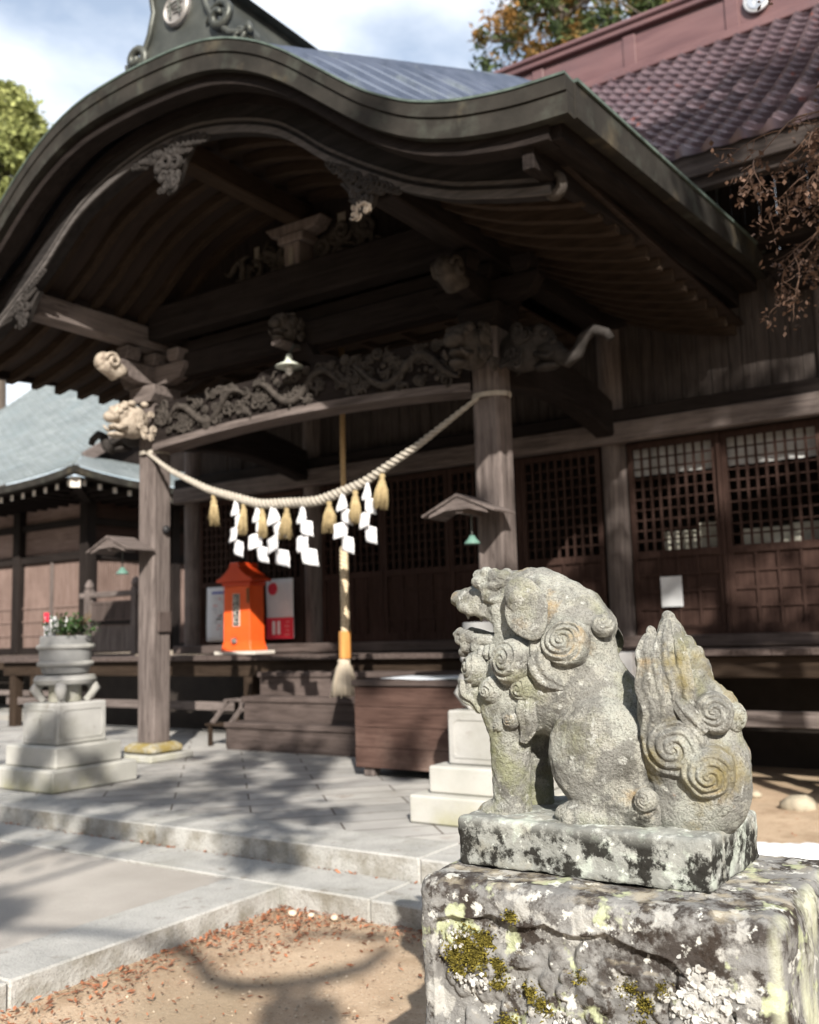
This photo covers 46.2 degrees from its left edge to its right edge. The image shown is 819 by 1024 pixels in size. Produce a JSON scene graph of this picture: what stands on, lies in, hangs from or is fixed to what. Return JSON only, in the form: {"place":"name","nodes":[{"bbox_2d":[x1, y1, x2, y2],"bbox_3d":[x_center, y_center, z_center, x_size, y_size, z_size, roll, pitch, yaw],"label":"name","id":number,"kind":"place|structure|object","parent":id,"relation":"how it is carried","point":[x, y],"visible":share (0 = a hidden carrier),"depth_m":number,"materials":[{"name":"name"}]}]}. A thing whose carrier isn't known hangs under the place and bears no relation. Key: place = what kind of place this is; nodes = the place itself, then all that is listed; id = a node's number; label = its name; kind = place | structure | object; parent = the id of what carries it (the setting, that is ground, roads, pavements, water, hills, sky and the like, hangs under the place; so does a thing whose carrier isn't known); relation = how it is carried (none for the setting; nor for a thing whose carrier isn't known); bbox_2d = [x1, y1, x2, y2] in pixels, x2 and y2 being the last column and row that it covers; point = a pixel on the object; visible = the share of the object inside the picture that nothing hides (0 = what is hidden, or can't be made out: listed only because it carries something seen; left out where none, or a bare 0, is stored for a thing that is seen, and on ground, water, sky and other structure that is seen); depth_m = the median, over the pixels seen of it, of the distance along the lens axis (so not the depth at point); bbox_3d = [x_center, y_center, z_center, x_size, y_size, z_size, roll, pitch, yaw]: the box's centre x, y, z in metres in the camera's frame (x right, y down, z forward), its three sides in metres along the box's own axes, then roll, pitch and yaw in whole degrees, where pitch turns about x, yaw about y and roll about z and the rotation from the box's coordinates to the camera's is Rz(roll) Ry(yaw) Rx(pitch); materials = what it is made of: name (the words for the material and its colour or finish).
{"place":"outdoors","nodes":[
{"label":"outdoors","id":0,"kind":"place"},
{"bbox_2d":[0,705,22,720],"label":"side paving","id":1,"kind":"structure","parent":0,"point":[4,712],"depth_m":16.27,"materials":[{"name":"stone"}]},
{"bbox_2d":[0,386,184,704],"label":"side hall","id":2,"kind":"structure","parent":1,"relation":"on","point":[55,526],"depth_m":17.09,"materials":[{"name":"brown wood"}]},
{"bbox_2d":[0,842,224,949],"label":"path","id":3,"kind":"structure","parent":0,"point":[44,892],"depth_m":5.03,"materials":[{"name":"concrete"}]},
{"bbox_2d":[94,650,203,655],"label":"ground","id":4,"kind":"structure","parent":0,"point":[171,652],"depth_m":96.61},
{"bbox_2d":[0,79,52,485],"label":"broadleaf tree","id":5,"kind":"object","parent":4,"relation":"on","point":[24,125],"visible":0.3,"depth_m":34.96,"materials":[{"name":"green plant"}]},
{"bbox_2d":[0,0,818,769],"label":"shrine hall","id":6,"kind":"structure","parent":4,"relation":"on","point":[212,212],"depth_m":8.79,"materials":[{"name":"brown wood"}]},
{"bbox_2d":[79,576,138,654],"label":"railing gate","id":7,"kind":"structure","parent":6,"relation":"attached to","point":[115,633],"depth_m":14.27,"materials":[{"name":"brown wood"}]},
{"bbox_2d":[86,536,154,574],"bbox_3d":[-2.836,0.425,9.411,0.628,0.369,0.335,-6,-9,34],"label":"roofed lamp","id":8,"kind":"object","parent":6,"relation":"attached to","point":[110,545],"visible":1,"depth_m":9.34,"materials":[{"name":"brown wood"}]},
{"bbox_2d":[157,612,170,631],"bbox_3d":[-2.406,1.078,9.414,0.032,0.200,0.155,-6,-9,34],"label":"wooden plaque","id":9,"kind":"object","parent":6,"relation":"attached to","point":[163,621],"visible":1,"depth_m":9.39,"materials":[{"name":"brown wood"}]},
{"bbox_2d":[162,525,170,533],"bbox_3d":[-2.412,0.176,9.540,0.050,0.090,0.090,-6,-9,34],"label":"round knob","id":10,"kind":"object","parent":6,"relation":"attached to","point":[166,529],"visible":1,"depth_m":9.52,"materials":[{"name":"black paint"}]},
{"bbox_2d":[207,587,223,641],"bbox_3d":[-2.265,1.279,12.076,0.800,0.690,0.019,-6,-9,34],"label":"schedule poster","id":11,"kind":"object","parent":6,"relation":"attached to","point":[215,614],"visible":0.3,"depth_m":12.21,"materials":[{"name":"white paper"}]},
{"bbox_2d":[200,500,246,644],"bbox_3d":[-2.395,0.775,12.427,0.870,1.870,0.040,-6,-9,34],"label":"lattice door","id":12,"kind":"structure","parent":6,"relation":"in","point":[203,586],"depth_m":12.55,"materials":[{"name":"brown wood"}]},
{"bbox_2d":[214,562,274,654],"bbox_3d":[-1.979,1.154,11.486,0.650,1.089,0.360,-6,-9,34],"label":"fortune box","id":13,"kind":"object","parent":6,"relation":"on","point":[243,583],"visible":1,"depth_m":11.37,"materials":[{"name":"orange paint"}]},
{"bbox_2d":[250,489,305,643],"bbox_3d":[-1.641,0.691,11.924,0.870,1.870,0.040,-6,-9,34],"label":"lattice door","id":14,"kind":"structure","parent":6,"relation":"in","point":[298,582],"depth_m":11.80,"materials":[{"name":"brown wood"}]},
{"bbox_2d":[266,578,293,638],"bbox_3d":[-1.567,1.166,11.611,0.430,0.720,0.022,-6,-9,34],"label":"red white poster","id":15,"kind":"object","parent":6,"relation":"attached to","point":[280,613],"visible":1,"depth_m":11.61,"materials":[{"name":"paper"}]},
{"bbox_2d":[275,344,302,375],"bbox_3d":[-1.055,-1.344,8.414,0.242,0.300,0.242,0,-7,-11],"label":"enamel lamp","id":16,"kind":"object","parent":6,"relation":"attached to","point":[289,365],"visible":1,"depth_m":8.39,"materials":[{"name":"white metal"}]},
{"bbox_2d":[139,390,511,508],"bbox_3d":[-0.971,-0.404,8.546,4.196,0.798,0.371,-6,-9,34],"label":"sacred rope","id":17,"kind":"object","parent":6,"relation":"hanging from","point":[319,500],"visible":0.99,"depth_m":8.14,"materials":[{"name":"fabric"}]},
{"bbox_2d":[208,495,219,526],"bbox_3d":[-1.817,-0.014,8.927,0.101,0.302,0.096,-2,-7,6],"label":"straw tassel","id":18,"kind":"object","parent":17,"relation":"hanging from","point":[213,517],"visible":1,"depth_m":8.90,"materials":[{"name":"beige fabric"}]},
{"bbox_2d":[229,500,243,556],"bbox_3d":[-1.587,0.149,8.728,0.168,0.541,0.063,-5,-8,25],"label":"paper streamer","id":19,"kind":"object","parent":17,"relation":"hanging from","point":[238,547],"visible":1,"depth_m":8.72,"materials":[{"name":"white paper"}]},
{"bbox_2d":[237,504,247,535],"bbox_3d":[-1.505,0.066,8.674,0.105,0.301,0.102,6,-13,-23],"label":"straw tassel","id":20,"kind":"object","parent":17,"relation":"hanging from","point":[242,526],"visible":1,"depth_m":8.65,"materials":[{"name":"beige fabric"}]},
{"bbox_2d":[248,507,269,563],"bbox_3d":[-1.349,0.200,8.577,0.194,0.540,0.071,-4,-8,15],"label":"paper streamer","id":21,"kind":"object","parent":17,"relation":"hanging from","point":[255,542],"visible":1,"depth_m":8.57,"materials":[{"name":"white paper"}]},
{"bbox_2d":[257,508,267,538],"bbox_3d":[-1.305,0.096,8.552,0.093,0.280,0.091,-8,-10,43],"label":"straw tassel","id":22,"kind":"object","parent":17,"relation":"hanging from","point":[262,527],"visible":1,"depth_m":8.53,"materials":[{"name":"beige fabric"}]},
{"bbox_2d":[267,507,289,566],"bbox_3d":[-1.169,0.224,8.466,0.251,0.568,0.095,-8,-9,19],"label":"paper streamer","id":23,"kind":"object","parent":17,"relation":"hanging from","point":[282,557],"visible":1,"depth_m":8.46,"materials":[{"name":"white paper"}]},
{"bbox_2d":[277,507,292,539],"bbox_3d":[-1.080,0.099,8.395,0.124,0.296,0.126,-2,-8,42],"label":"straw tassel","id":24,"kind":"object","parent":17,"relation":"hanging from","point":[285,528],"visible":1,"depth_m":8.37,"materials":[{"name":"beige fabric"}]},
{"bbox_2d":[296,506,319,566],"bbox_3d":[-0.887,0.201,8.264,0.210,0.546,0.060,-4,-7,17],"label":"paper streamer","id":25,"kind":"object","parent":17,"relation":"hanging from","point":[309,556],"visible":1,"depth_m":8.26,"materials":[{"name":"white paper"}]},
{"bbox_2d":[322,501,336,533],"bbox_3d":[-0.684,0.043,8.151,0.138,0.285,0.150,0,-1,-15],"label":"straw tassel","id":26,"kind":"object","parent":17,"relation":"hanging from","point":[329,519],"visible":1,"depth_m":8.12,"materials":[{"name":"beige fabric"}]},
{"bbox_2d":[333,494,353,553],"bbox_3d":[-0.552,0.098,8.032,0.185,0.525,0.073,-6,-9,34],"label":"paper streamer","id":27,"kind":"object","parent":17,"relation":"hanging from","point":[340,529],"visible":1,"depth_m":8.04,"materials":[{"name":"white paper"}]},
{"bbox_2d":[348,490,360,524],"bbox_3d":[-0.453,-0.042,7.977,0.108,0.292,0.101,1,-8,-21],"label":"straw tassel","id":28,"kind":"object","parent":17,"relation":"hanging from","point":[354,512],"visible":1,"depth_m":7.95,"materials":[{"name":"beige fabric"}]},
{"bbox_2d":[359,482,376,544],"bbox_3d":[-0.352,0.010,7.905,0.160,0.530,0.069,-6,-8,30],"label":"paper streamer","id":29,"kind":"object","parent":17,"relation":"hanging from","point":[371,534],"visible":0.99,"depth_m":7.90,"materials":[{"name":"white paper"}]},
{"bbox_2d":[372,473,388,509],"bbox_3d":[-0.228,-0.166,7.848,0.131,0.302,0.140,7,-7,-39],"label":"straw tassel","id":30,"kind":"object","parent":17,"relation":"hanging from","point":[380,497],"visible":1,"depth_m":7.82,"materials":[{"name":"beige fabric"}]},
{"bbox_2d":[330,347,355,697],"bbox_3d":[-0.651,0.067,9.105,0.278,3.331,0.266,-6,-9,34],"label":"bell rope","id":31,"kind":"object","parent":6,"relation":"hanging from","point":[343,678],"visible":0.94,"depth_m":8.94,"materials":[{"name":"beige fabric"}]},
{"bbox_2d":[321,479,384,642],"bbox_3d":[-0.669,0.582,11.274,0.892,1.870,0.040,-6,-9,34],"label":"lattice door","id":32,"kind":"structure","parent":6,"relation":"in","point":[366,589],"depth_m":11.20,"materials":[{"name":"brown wood"}]},
{"bbox_2d":[382,469,452,640],"bbox_3d":[0.077,0.499,10.776,0.892,1.870,0.040,-6,-9,34],"label":"lattice door","id":33,"kind":"structure","parent":6,"relation":"in","point":[417,601],"depth_m":10.75,"materials":[{"name":"brown wood"}]},
{"bbox_2d":[421,493,514,544],"bbox_3d":[0.443,0.059,7.221,0.628,0.369,0.335,-6,-9,34],"label":"roofed lamp","id":34,"kind":"object","parent":6,"relation":"attached to","point":[451,506],"visible":1,"depth_m":7.16,"materials":[{"name":"brown wood"}]},
{"bbox_2d":[447,459,523,639],"bbox_3d":[0.822,0.416,10.278,0.892,1.870,0.040,-6,-9,34],"label":"lattice door","id":35,"kind":"structure","parent":6,"relation":"in","point":[461,575],"depth_m":10.41,"materials":[{"name":"brown wood"}]},
{"bbox_2d":[519,448,608,608],"bbox_3d":[1.567,0.332,9.781,0.892,1.870,0.040,-6,-9,34],"label":"lattice door","id":36,"kind":"structure","parent":6,"relation":"in","point":[590,571],"depth_m":9.75,"materials":[{"name":"brown wood"}]},
{"bbox_2d":[660,576,682,606],"bbox_3d":[2.479,0.752,9.073,0.205,0.286,0.004,-6,-9,34],"label":"paper notice","id":37,"kind":"object","parent":6,"relation":"attached to","point":[671,592],"visible":1,"depth_m":9.07,"materials":[{"name":"white paper"}]},
{"bbox_2d":[627,433,727,635],"bbox_3d":[2.540,0.224,9.131,0.870,1.870,0.040,-6,-9,34],"label":"lattice door","id":38,"kind":"structure","parent":6,"relation":"in","point":[703,610],"depth_m":9.10,"materials":[{"name":"brown wood"}]},
{"bbox_2d":[720,418,818,632],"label":"lattice door","id":39,"kind":"structure","parent":6,"relation":"in","point":[774,586],"depth_m":8.62,"materials":[{"name":"brown wood"}]},
{"bbox_2d":[467,0,641,71],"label":"cedar tree","id":40,"kind":"object","parent":4,"relation":"on","point":[564,25],"visible":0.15,"depth_m":26.72,"materials":[{"name":"plant"}]},
{"bbox_2d":[622,0,717,197],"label":"cedar tree","id":41,"kind":"object","parent":4,"relation":"on","point":[640,6],"visible":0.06,"depth_m":27.56,"materials":[{"name":"green plant"}]},
{"bbox_2d":[0,720,459,843],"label":"stone paving","id":42,"kind":"structure","parent":0,"point":[218,777],"depth_m":7.37,"materials":[{"name":"grey stone"}]},
{"bbox_2d":[0,699,136,793],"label":"stone pedestal","id":43,"kind":"object","parent":42,"relation":"on","point":[65,747],"visible":0.99,"depth_m":7.70,"materials":[{"name":"stone"}]},
{"bbox_2d":[30,673,99,702],"bbox_3d":[-2.859,1.471,7.973,0.500,0.240,0.500,-6,-9,34],"label":"stone stand","id":44,"kind":"object","parent":43,"relation":"on","point":[64,688],"visible":0.93,"depth_m":7.86,"materials":[{"name":"stone"}]},
{"bbox_2d":[36,635,94,674],"bbox_3d":[-2.867,1.192,8.008,0.469,0.317,0.470,-6,-9,34],"label":"stone tub","id":45,"kind":"object","parent":44,"relation":"on","point":[66,655],"visible":1,"depth_m":7.83,"materials":[{"name":"grey stone"}]},
{"bbox_2d":[37,611,100,635],"bbox_3d":[-2.834,0.957,7.998,0.498,0.259,0.523,-6,-9,34],"label":"flower arrangement","id":46,"kind":"object","parent":45,"relation":"in","point":[51,625],"visible":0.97,"depth_m":7.97,"materials":[{"name":"green plant"}]},
{"bbox_2d":[205,698,243,746],"bbox_3d":[-1.926,2.275,10.410,0.380,0.477,0.440,-6,-9,34],"label":"handrail","id":47,"kind":"object","parent":42,"relation":"on","point":[238,710],"visible":0.45,"depth_m":10.31,"materials":[{"name":"brown wood"}]},
{"bbox_2d":[0,790,460,883],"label":"paving edge","id":48,"kind":"object","parent":42,"relation":"attached to","point":[410,859],"visible":0.46,"depth_m":5.72,"materials":[{"name":"stone"}]},
{"bbox_2d":[224,671,461,756],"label":"wooden steps","id":49,"kind":"structure","parent":42,"relation":"on","point":[278,703],"depth_m":9.70,"materials":[{"name":"brown wood"}]},
{"bbox_2d":[351,676,466,775],"bbox_3d":[0.222,1.736,7.768,1.280,0.772,0.600,-6,-9,34],"label":"offertory box","id":50,"kind":"object","parent":42,"relation":"on","point":[401,724],"visible":0.46,"depth_m":7.62,"materials":[{"name":"brown wood"}]},
{"bbox_2d":[380,675,458,679],"bbox_3d":[0.252,1.332,7.736,0.880,0.015,0.450,-6,-9,34],"label":"printed sheet","id":51,"kind":"object","parent":50,"relation":"on","point":[413,677],"visible":0.67,"depth_m":7.76,"materials":[{"name":"white paper"}]},
{"bbox_2d":[410,708,564,826],"bbox_3d":[0.567,1.562,5.998,0.840,0.663,0.820,-6,-9,34],"label":"stone pedestal","id":52,"kind":"object","parent":42,"relation":"on","point":[461,782],"visible":0.48,"depth_m":5.81,"materials":[{"name":"stone"}]},
{"bbox_2d":[454,674,472,709],"bbox_3d":[0.555,1.134,6.052,0.500,0.240,0.500,-6,-9,34],"label":"stone stand","id":53,"kind":"object","parent":52,"relation":"on","point":[461,677],"visible":0.06,"depth_m":5.99,"materials":[{"name":"stone"}]},
{"bbox_2d":[460,622,493,662],"bbox_3d":[0.546,0.855,6.087,0.469,0.317,0.470,-6,-9,34],"label":"stone tub","id":54,"kind":"object","parent":53,"relation":"on","point":[487,626],"visible":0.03,"depth_m":5.93,"materials":[{"name":"grey stone"}]},
{"bbox_2d":[619,652,636,676],"bbox_3d":[1.885,1.669,8.235,0.150,0.927,0.140,-6,-9,34],"label":"white post","id":55,"kind":"object","parent":42,"relation":"on","point":[627,659],"visible":0.24,"depth_m":8.21,"materials":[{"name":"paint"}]},
{"bbox_2d":[0,0,808,487],"label":"sky","id":56,"kind":"structure","parent":0,"point":[61,51],"materials":[{"name":"white"}]},
{"bbox_2d":[0,766,818,1023],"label":"soil","id":57,"kind":"structure","parent":0,"point":[774,786],"depth_m":3.91,"materials":[{"name":"brown soil"}]},
{"bbox_2d":[0,878,279,1013],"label":"path curb","id":58,"kind":"structure","parent":57,"relation":"on","point":[30,971],"depth_m":4.22,"materials":[{"name":"stone"}]},
{"bbox_2d":[0,823,421,931],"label":"step edge","id":59,"kind":"object","parent":57,"relation":"on","point":[387,901],"visible":0.48,"depth_m":5.12,"materials":[{"name":"stone"}]},
{"bbox_2d":[12,916,425,1023],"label":"grit","id":60,"kind":"object","parent":57,"relation":"on","point":[250,1012],"visible":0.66,"depth_m":3.83,"materials":[{"name":"gravel"}]},
{"bbox_2d":[42,914,422,1023],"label":"leaf litter","id":61,"kind":"object","parent":57,"relation":"on","point":[261,984],"visible":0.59,"depth_m":3.77,"materials":[{"name":"brown plant"}]},
{"bbox_2d":[288,910,296,916],"bbox_3d":[-0.578,1.982,4.743,0.050,0.031,0.043,-6,-9,34],"label":"pebble","id":62,"kind":"object","parent":57,"relation":"on","point":[292,912],"visible":1,"depth_m":4.73,"materials":[{"name":"white stone"}]},
{"bbox_2d":[330,914,337,920],"bbox_3d":[-0.364,1.964,4.647,0.042,0.028,0.040,-2,-7,1],"label":"pebble","id":63,"kind":"object","parent":57,"relation":"on","point":[334,917],"visible":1,"depth_m":4.63,"materials":[{"name":"white stone"}]},
{"bbox_2d":[0,809,813,1023],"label":"fallen leaves","id":64,"kind":"object","parent":57,"relation":"on","point":[262,917],"visible":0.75,"depth_m":4.29,"materials":[{"name":"red plant"}]},
{"bbox_2d":[421,855,818,1023],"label":"lion pedestal","id":65,"kind":"object","parent":57,"relation":"on","point":[505,946],"visible":0.95,"depth_m":1.99,"materials":[{"name":"stone"}]},
{"bbox_2d":[451,567,758,892],"bbox_3d":[0.443,0.480,2.354,0.766,0.720,0.379,-6,-9,34],"label":"guardian lion","id":66,"kind":"object","parent":65,"relation":"on","point":[648,767],"visible":1,"depth_m":2.20},
{"bbox_2d":[752,791,761,797],"bbox_3d":[2.742,2.239,7.604,0.104,0.061,0.075,-6,-9,34],"label":"rock","id":67,"kind":"object","parent":57,"relation":"on","point":[756,794],"visible":0.81,"depth_m":7.57,"materials":[{"name":"beige stone"}]},
{"bbox_2d":[708,0,818,336],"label":"maple tree","id":68,"kind":"object","parent":57,"relation":"on","point":[810,146],"visible":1,"depth_m":3.90,"materials":[{"name":"brown plant"}]},
{"bbox_2d":[757,842,818,859],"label":"stone curb","id":69,"kind":"structure","parent":57,"relation":"on","point":[807,850],"depth_m":5.77,"materials":[{"name":"grey stone"}]},
{"bbox_2d":[779,795,816,811],"bbox_3d":[2.868,2.172,7.094,0.268,0.158,0.201,-6,-9,34],"label":"rock","id":70,"kind":"object","parent":57,"relation":"on","point":[801,803],"visible":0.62,"depth_m":7.04,"materials":[{"name":"beige stone"}]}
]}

